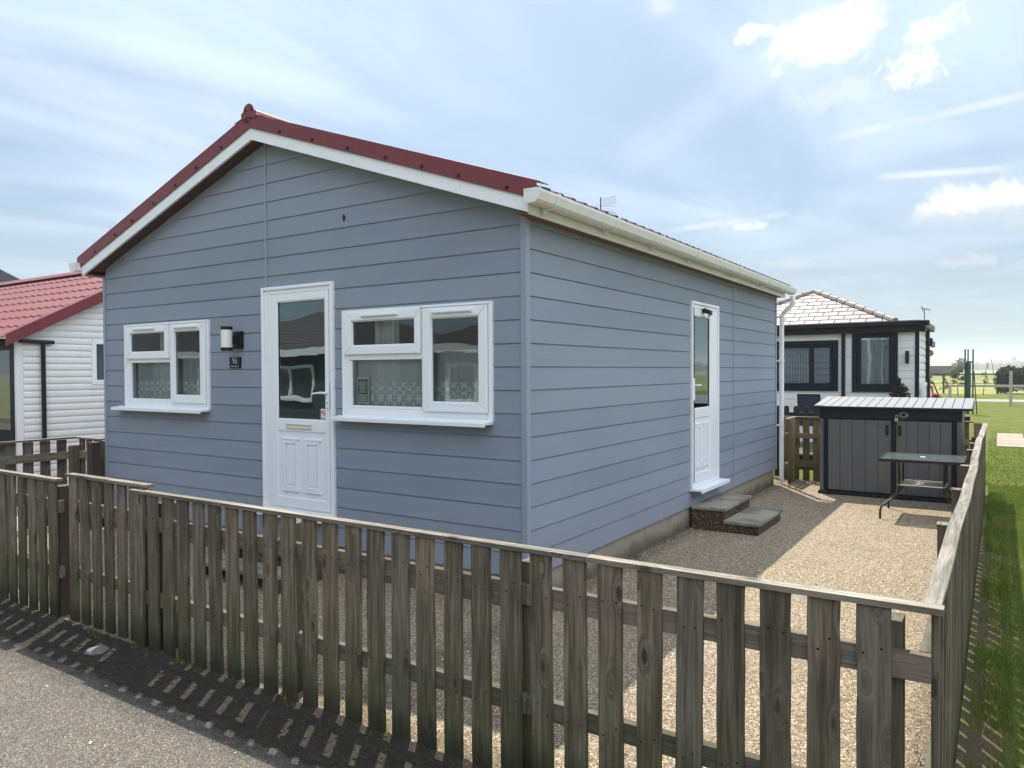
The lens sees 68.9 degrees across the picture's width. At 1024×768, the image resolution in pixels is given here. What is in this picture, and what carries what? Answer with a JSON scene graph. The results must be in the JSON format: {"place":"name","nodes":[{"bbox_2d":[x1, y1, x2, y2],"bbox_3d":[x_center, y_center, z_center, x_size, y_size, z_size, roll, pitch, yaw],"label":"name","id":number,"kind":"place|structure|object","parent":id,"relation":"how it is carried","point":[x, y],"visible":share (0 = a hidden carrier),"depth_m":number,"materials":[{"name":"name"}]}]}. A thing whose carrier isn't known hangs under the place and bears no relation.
{"place":"outdoors","nodes":[
{"label":"outdoors","id":0,"kind":"place"},
{"bbox_2d":[0,636,316,767],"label":"road","id":1,"kind":"structure","parent":0,"point":[65,716],"depth_m":3.77,"materials":[{"name":"grey asphalt"}]},
{"bbox_2d":[0,597,487,767],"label":"soil bank","id":2,"kind":"structure","parent":1,"relation":"on","point":[255,729],"depth_m":4.04,"materials":[{"name":"black soil"}]},
{"bbox_2d":[84,645,109,655],"bbox_3d":[-2.663,1.714,4.792,0.142,0.034,0.145,0,1,33],"label":"stone","id":3,"kind":"object","parent":2,"relation":"on","point":[95,650],"visible":1,"depth_m":4.76,"materials":[{"name":"white stone"}]},
{"bbox_2d":[9,477,950,767],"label":"gravel yard","id":4,"kind":"structure","parent":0,"point":[825,537],"depth_m":5.82,"materials":[{"name":"beige gravel"}]},
{"bbox_2d":[0,469,65,617],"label":"picket fence","id":5,"kind":"object","parent":4,"relation":"on","point":[31,554],"visible":0.98,"depth_m":5.64,"materials":[{"name":"black wood"}]},
{"bbox_2d":[0,436,79,528],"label":"picket fence","id":6,"kind":"object","parent":4,"relation":"on","point":[28,458],"visible":0.45,"depth_m":8.72,"materials":[{"name":"black wood"}]},
{"bbox_2d":[57,484,69,616],"bbox_3d":[-3.336,1.256,5.545,0.095,1.010,0.095,0,1,33],"label":"gate post","id":7,"kind":"object","parent":4,"relation":"on","point":[63,549],"visible":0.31,"depth_m":5.51,"materials":[{"name":"brown wood"}]},
{"bbox_2d":[75,436,104,525],"bbox_3d":[-4.995,1.151,8.843,0.579,1.030,0.072,0,1,33],"label":"picket fence","id":8,"kind":"object","parent":4,"relation":"on","point":[83,455],"visible":0.3,"depth_m":8.82,"materials":[{"name":"black wood"}]},
{"bbox_2d":[87,442,100,529],"bbox_3d":[-4.805,1.192,8.589,0.100,1.050,0.100,0,1,33],"label":"corner post","id":9,"kind":"object","parent":4,"relation":"on","point":[94,458],"visible":0.47,"depth_m":8.55,"materials":[{"name":"brown wood"}]},
{"bbox_2d":[65,473,153,646],"bbox_3d":[-2.777,1.184,5.156,1.071,1.067,0.073,0,1,33],"label":"gate","id":10,"kind":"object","parent":4,"relation":"on","point":[122,515],"visible":0.82,"depth_m":5.19,"materials":[{"name":"black wood"}]},
{"bbox_2d":[206,530,321,592],"bbox_3d":[-2.180,1.536,6.531,1.050,0.305,0.625,0,1,33],"label":"timber step","id":11,"kind":"object","parent":4,"relation":"on","point":[260,567],"visible":0.02,"depth_m":6.40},
{"bbox_2d":[69,104,796,605],"bbox_3d":[-0.326,-0.493,10.125,6.346,4.320,7.770,0,1,33],"label":"chalet","id":12,"kind":"object","parent":4,"relation":"on","point":[623,406],"visible":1,"depth_m":6.84,"materials":[{"name":"blue"}]},
{"bbox_2d":[136,362,170,398],"bbox_3d":[-3.902,-0.051,8.205,0.820,0.480,0.025,0,1,33],"label":"lace curtain","id":13,"kind":"object","parent":12,"relation":"hanging from","point":[159,396],"visible":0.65,"depth_m":8.25,"materials":[{"name":"white fabric"}]},
{"bbox_2d":[111,319,211,413],"bbox_3d":[-3.765,-0.182,7.988,1.665,0.950,0.172,0,1,33],"label":"window","id":14,"kind":"structure","parent":12,"relation":"in","point":[195,404],"depth_m":7.89,"materials":[{"name":"white plastic"}]},
{"bbox_2d":[160,333,170,398],"bbox_3d":[-3.765,-0.257,8.166,0.310,0.950,0.050,0,1,33],"label":"drape","id":15,"kind":"object","parent":12,"relation":"hanging from","point":[161,341],"visible":0.21,"depth_m":8.20,"materials":[{"name":"white fabric"}]},
{"bbox_2d":[179,356,199,394],"bbox_3d":[-3.314,-0.048,7.815,0.570,0.480,0.026,0,1,33],"label":"lace curtain","id":16,"kind":"object","parent":12,"relation":"hanging from","point":[187,389],"visible":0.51,"depth_m":7.87,"materials":[{"name":"white fabric"}]},
{"bbox_2d":[220,326,243,350],"bbox_3d":[-2.720,-0.439,7.230,0.199,0.235,0.124,-1,1,-44],"label":"wall lamp","id":17,"kind":"object","parent":12,"relation":"attached to","point":[229,339],"visible":1,"depth_m":7.18,"materials":[{"name":"black plastic"}]},
{"bbox_2d":[229,357,240,367],"bbox_3d":[-2.716,-0.210,7.324,0.165,0.109,0.018,0,1,33],"label":"house number","id":18,"kind":"object","parent":12,"relation":"attached to","point":[234,362],"visible":1,"depth_m":7.31,"materials":[{"name":"black plastic"}]},
{"bbox_2d":[257,281,336,523],"bbox_3d":[-1.972,0.162,6.836,1.030,2.139,0.150,0,1,33],"label":"front door","id":19,"kind":"structure","parent":12,"relation":"in","point":[299,454],"depth_m":6.85,"materials":[{"name":"white plastic"}]},
{"bbox_2d":[357,377,369,403],"bbox_3d":[-1.292,0.055,6.468,0.140,0.230,0.012,0,1,33],"label":"notice","id":20,"kind":"object","parent":12,"relation":"attached to","point":[362,390],"visible":1,"depth_m":6.46,"materials":[{"name":"white paper"}]},
{"bbox_2d":[375,320,399,405],"bbox_3d":[-1.073,-0.240,6.407,0.260,0.950,0.049,0,1,33],"label":"drape","id":21,"kind":"object","parent":12,"relation":"hanging from","point":[386,332],"visible":0.44,"depth_m":6.41,"materials":[{"name":"white fabric"}]},
{"bbox_2d":[357,359,421,406],"bbox_3d":[-1.006,-0.034,6.311,0.840,0.480,0.025,0,1,33],"label":"lace curtain","id":22,"kind":"object","parent":12,"relation":"hanging from","point":[381,397],"visible":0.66,"depth_m":6.31,"materials":[{"name":"white fabric"}]},
{"bbox_2d":[330,301,494,427],"bbox_3d":[-0.846,-0.156,6.079,1.651,0.954,0.172,0,1,33],"label":"window","id":23,"kind":"structure","parent":12,"relation":"in","point":[481,413],"depth_m":5.99,"materials":[{"name":"white plastic"}]},
{"bbox_2d":[435,349,478,401],"bbox_3d":[-0.410,-0.030,5.917,0.570,0.480,0.025,0,1,33],"label":"lace curtain","id":24,"kind":"object","parent":12,"relation":"hanging from","point":[446,360],"visible":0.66,"depth_m":5.95,"materials":[{"name":"white fabric"}]},
{"bbox_2d":[595,196,615,213],"bbox_3d":[1.482,-2.646,11.790,0.326,0.550,0.476,0,1,7],"label":"tv aerial","id":25,"kind":"object","parent":12,"relation":"attached to","point":[606,203],"visible":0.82,"depth_m":11.65,"materials":[{"name":"black metal"}]},
{"bbox_2d":[702,308,711,316],"bbox_3d":[2.265,-0.828,8.658,0.091,0.103,0.106,0,1,33],"label":"security light","id":26,"kind":"object","parent":12,"relation":"attached to","point":[706,311],"visible":1,"depth_m":8.62,"materials":[{"name":"black plastic"}]},
{"bbox_2d":[690,301,729,493],"bbox_3d":[2.317,0.137,8.804,0.197,2.168,1.040,0,1,33],"label":"side door","id":27,"kind":"structure","parent":12,"relation":"in","point":[704,421],"depth_m":8.85,"materials":[{"name":"white plastic"}]},
{"bbox_2d":[24,536,922,765],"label":"weeds","id":28,"kind":"object","parent":4,"relation":"on","point":[199,671],"visible":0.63,"depth_m":4.51,"materials":[{"name":"green plant"}]},
{"bbox_2d":[129,488,944,767],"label":"picket fence","id":29,"kind":"object","parent":4,"relation":"on","point":[880,659],"visible":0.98,"depth_m":3.27,"materials":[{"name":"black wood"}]},
{"bbox_2d":[691,493,782,535],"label":"door steps","id":30,"kind":"structure","parent":4,"relation":"on","point":[729,513],"depth_m":8.38,"materials":[{"name":"grey concrete"}]},
{"bbox_2d":[784,416,981,483],"bbox_3d":[5.447,1.078,11.268,2.782,1.080,0.635,0,1,33],"label":"picket fence","id":31,"kind":"object","parent":4,"relation":"on","point":[792,462],"visible":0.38,"depth_m":11.99,"materials":[{"name":"black wood"}]},
{"bbox_2d":[813,396,974,503],"bbox_3d":[5.434,0.891,10.642,1.950,1.374,1.000,0,1,33],"label":"storage box","id":32,"kind":"object","parent":4,"relation":"on","point":[859,436],"visible":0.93,"depth_m":10.36,"materials":[{"name":"black plastic"}]},
{"bbox_2d":[828,419,890,493],"bbox_3d":[4.888,1.008,10.516,0.815,1.010,0.052,0,1,33],"label":"door","id":33,"kind":"structure","parent":32,"relation":"in","point":[855,447],"depth_m":10.51,"materials":[{"name":"grey plastic"}]},
{"bbox_2d":[896,421,951,497],"bbox_3d":[5.557,1.012,10.078,0.665,1.010,0.052,0,1,33],"label":"door","id":34,"kind":"structure","parent":32,"relation":"in","point":[922,437],"depth_m":10.07,"materials":[{"name":"grey plastic"}]},
{"bbox_2d":[879,452,966,518],"bbox_3d":[4.982,1.244,9.045,0.885,0.729,0.840,0,1,33],"label":"patio table","id":35,"kind":"object","parent":4,"relation":"on","point":[956,460],"visible":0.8,"depth_m":8.97,"materials":[{"name":"grey glass"}]},
{"bbox_2d":[919,423,987,767],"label":"picket fence","id":36,"kind":"object","parent":4,"relation":"on","point":[951,589],"visible":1,"depth_m":3.36,"materials":[{"name":"black wood"}]},
{"bbox_2d":[0,0,1023,364],"label":"sky","id":37,"kind":"structure","parent":0,"point":[867,153],"materials":[{"name":"blue"}]},
{"bbox_2d":[799,442,812,467],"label":"timber deck","id":38,"kind":"structure","parent":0,"point":[801,448],"depth_m":14.29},
{"bbox_2d":[797,394,820,447],"bbox_3d":[5.808,0.706,14.456,0.424,1.053,0.604,0,1,33],"label":"garden chair","id":39,"kind":"object","parent":38,"relation":"on","point":[810,401],"visible":0.38,"depth_m":14.26,"materials":[{"name":"grey plastic"}]},
{"bbox_2d":[889,376,910,397],"bbox_3d":[7.516,0.541,14.470,0.780,1.402,0.792,0,1,33],"label":"potted conifer","id":40,"kind":"object","parent":38,"relation":"on","point":[900,389],"visible":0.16,"depth_m":14.41,"materials":[{"name":"green plant"}]},
{"bbox_2d":[774,394,1023,767],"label":"lawn","id":41,"kind":"structure","parent":0,"point":[998,417],"depth_m":5.20,"materials":[{"name":"green plant"}]},
{"bbox_2d":[777,289,934,441],"bbox_3d":[9.030,-0.453,20.439,4.975,3.690,11.200,0,1,33],"label":"bungalow","id":42,"kind":"object","parent":41,"relation":"on","point":[826,332],"visible":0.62,"depth_m":15.53,"materials":[{"name":"white plastic"}]},
{"bbox_2d":[785,354,807,382],"bbox_3d":[6.109,-0.327,16.013,0.570,0.620,0.010,0,1,33],"label":"vertical blind","id":43,"kind":"object","parent":42,"relation":"attached to","point":[796,368],"visible":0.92,"depth_m":16.01,"materials":[{"name":"grey fabric"}]},
{"bbox_2d":[777,340,837,390],"bbox_3d":[5.928,-0.386,16.028,2.010,1.060,0.080,0,1,33],"label":"window","id":44,"kind":"structure","parent":42,"relation":"in","point":[832,344],"depth_m":15.72,"materials":[{"name":"black"}]},
{"bbox_2d":[861,338,888,383],"bbox_3d":[7.395,-0.465,15.174,0.600,1.010,0.075,0,1,33],"label":"curtain","id":45,"kind":"object","parent":42,"relation":"hanging from","point":[874,360],"visible":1,"depth_m":15.18,"materials":[{"name":"white fabric"}]},
{"bbox_2d":[852,332,897,391],"bbox_3d":[7.342,-0.463,15.102,0.840,1.250,0.080,0,1,33],"label":"window","id":46,"kind":"structure","parent":42,"relation":"in","point":[857,386],"depth_m":15.09,"materials":[{"name":"black"}]},
{"bbox_2d":[905,351,908,363],"bbox_3d":[7.800,-0.529,14.724,0.070,0.250,0.108,0,1,33],"label":"wall lamp","id":47,"kind":"object","parent":42,"relation":"attached to","point":[906,357],"visible":1,"depth_m":14.68,"materials":[{"name":"black plastic"}]},
{"bbox_2d":[920,383,931,397],"bbox_3d":[8.250,0.256,14.883,0.294,0.570,0.166,-1,1,-38],"label":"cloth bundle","id":48,"kind":"object","parent":42,"relation":"hanging from","point":[923,392],"visible":0.49,"depth_m":14.80,"materials":[{"name":"white fabric"}]},
{"bbox_2d":[775,405,969,475],"bbox_3d":[5.276,0.961,12.083,3.650,1.194,0.064,0,1,33],"label":"black picket fence","id":49,"kind":"object","parent":41,"relation":"on","point":[805,413],"visible":0.06,"depth_m":12.40,"materials":[{"name":"black wood"}]},
{"bbox_2d":[927,379,929,397],"bbox_3d":[8.243,0.693,14.764,0.057,1.600,0.060,0,1,33],"label":"dark pole","id":50,"kind":"object","parent":41,"relation":"on","point":[928,388],"visible":0.34,"depth_m":14.73,"materials":[{"name":"black metal"}]},
{"bbox_2d":[930,383,941,397],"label":"ride on mower","id":51,"kind":"object","parent":41,"relation":"on","point":[936,395],"visible":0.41,"depth_m":40.32,"materials":[{"name":"red paint"}]},
{"bbox_2d":[939,374,948,393],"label":"sapling","id":52,"kind":"object","parent":41,"relation":"on","point":[943,382],"visible":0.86,"depth_m":53.39,"materials":[{"name":"green plant"}]},
{"bbox_2d":[942,366,963,395],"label":"sapling","id":53,"kind":"object","parent":41,"relation":"on","point":[955,375],"visible":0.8,"depth_m":48.59,"materials":[{"name":"green plant"}]},
{"bbox_2d":[964,349,965,413],"bbox_3d":[17.947,-0.090,29.554,0.052,2.560,0.052,-1,1,-34],"label":"thin pole","id":54,"kind":"object","parent":41,"relation":"on","point":[964,375],"visible":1,"depth_m":29.54,"materials":[{"name":"green metal"}]},
{"bbox_2d":[966,349,971,413],"bbox_3d":[18.098,-0.091,29.575,0.240,2.560,0.195,0,1,33],"label":"closed parasol","id":55,"kind":"object","parent":41,"relation":"on","point":[968,378],"visible":0.81,"depth_m":29.51,"materials":[{"name":"green fabric"}]},
{"bbox_2d":[972,349,973,413],"bbox_3d":[18.169,-0.089,29.409,0.052,2.560,0.052,0,1,11],"label":"thin pole","id":56,"kind":"object","parent":41,"relation":"on","point":[973,377],"visible":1,"depth_m":29.39,"materials":[{"name":"metal"}]},
{"bbox_2d":[974,371,976,413],"bbox_3d":[18.242,0.342,29.370,0.150,1.703,0.040,0,1,33],"label":"thin pole","id":57,"kind":"object","parent":41,"relation":"on","point":[975,392],"visible":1,"depth_m":29.36,"materials":[{"name":"black metal"}]},
{"bbox_2d":[981,362,989,394],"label":"sapling","id":58,"kind":"object","parent":41,"relation":"on","point":[985,372],"visible":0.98,"depth_m":50.35,"materials":[{"name":"green plant"}]},
{"bbox_2d":[948,371,1023,405],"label":"rail fence","id":59,"kind":"object","parent":41,"relation":"on","point":[1010,385],"visible":0.79,"depth_m":36.86,"materials":[{"name":"grey wood"}]},
{"bbox_2d":[997,433,1022,435],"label":"paving slab","id":60,"kind":"structure","parent":41,"relation":"on","point":[1009,434],"depth_m":20.22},
{"bbox_2d":[997,443,1023,447],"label":"paving slab","id":61,"kind":"structure","parent":41,"relation":"on","point":[1009,445],"depth_m":17.33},
{"bbox_2d":[997,440,1023,443],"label":"paving slab","id":62,"kind":"structure","parent":41,"relation":"on","point":[1012,442],"depth_m":18.04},
{"bbox_2d":[997,438,1023,440],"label":"paving slab","id":63,"kind":"structure","parent":41,"relation":"on","point":[1012,439],"depth_m":18.80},
{"bbox_2d":[997,435,1023,438],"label":"paving slab","id":64,"kind":"structure","parent":41,"relation":"on","point":[1004,436],"depth_m":19.61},
{"bbox_2d":[930,370,1023,394],"bbox_3d":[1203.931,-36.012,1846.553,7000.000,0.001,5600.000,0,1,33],"label":"ground","id":65,"kind":"structure","parent":0,"point":[937,380],"depth_m":87.82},
{"bbox_2d":[931,368,944,375],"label":"tree","id":66,"kind":"object","parent":65,"relation":"on","point":[936,371],"visible":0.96,"depth_m":192.61,"materials":[{"name":"green plant"}]},
{"bbox_2d":[930,355,954,375],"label":"farmhouse","id":67,"kind":"object","parent":65,"relation":"on","point":[936,362],"visible":0.18,"depth_m":199.05,"materials":[{"name":"brown brick"}]},
{"bbox_2d":[950,357,966,375],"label":"tree","id":68,"kind":"object","parent":65,"relation":"on","point":[959,363],"visible":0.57,"depth_m":193.84,"materials":[{"name":"green plant"}]},
{"bbox_2d":[932,373,1023,393],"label":"field fence","id":69,"kind":"object","parent":65,"relation":"on","point":[943,390],"visible":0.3,"depth_m":54.72,"materials":[{"name":"brown wood"}]},
{"bbox_2d":[955,356,1023,369],"bbox_3d":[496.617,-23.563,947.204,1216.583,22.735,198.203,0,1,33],"label":"wood","id":70,"kind":"object","parent":65,"relation":"on","point":[981,366],"visible":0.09,"depth_m":831.24,"materials":[{"name":"green plant"}]},
{"bbox_2d":[992,364,1023,393],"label":"dark bush","id":71,"kind":"object","parent":65,"relation":"on","point":[1004,378],"visible":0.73,"depth_m":53.69,"materials":[{"name":"green plant"}]},
{"bbox_2d":[963,484,1023,767],"bbox_3d":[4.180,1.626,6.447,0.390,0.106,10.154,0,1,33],"label":"grass","id":72,"kind":"structure","parent":0,"point":[1000,497],"depth_m":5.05,"materials":[{"name":"green plant"}]},
{"bbox_2d":[976,399,1023,401],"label":"path","id":73,"kind":"structure","parent":0,"point":[996,400],"depth_m":42.26,"materials":[{"name":"concrete"}]},
{"bbox_2d":[985,429,1023,487],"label":"grass","id":74,"kind":"structure","parent":0,"point":[1003,466],"depth_m":13.74,"materials":[{"name":"green plant"}]},
{"label":"neighbour yard","id":75,"kind":"structure","parent":0,"visible":0},
{"bbox_2d":[0,269,19,338],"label":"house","id":76,"kind":"structure","parent":75,"relation":"on","point":[5,276],"depth_m":29.59,"materials":[{"name":"grey"}]},
{"bbox_2d":[0,272,104,491],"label":"neighbour chalet","id":77,"kind":"object","parent":75,"relation":"on","point":[51,363],"visible":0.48,"depth_m":10.88,"materials":[{"name":"white plastic"}]},
{"bbox_2d":[0,343,14,446],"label":"window","id":78,"kind":"structure","parent":77,"relation":"in","point":[7,390],"depth_m":10.47,"materials":[{"name":"black"}]},
{"bbox_2d":[91,339,103,384],"bbox_3d":[-6.133,-0.336,11.488,0.050,0.680,0.680,0,1,33],"label":"window","id":79,"kind":"structure","parent":77,"relation":"in","point":[97,351],"depth_m":11.27,"materials":[{"name":"white plastic"}]}
]}

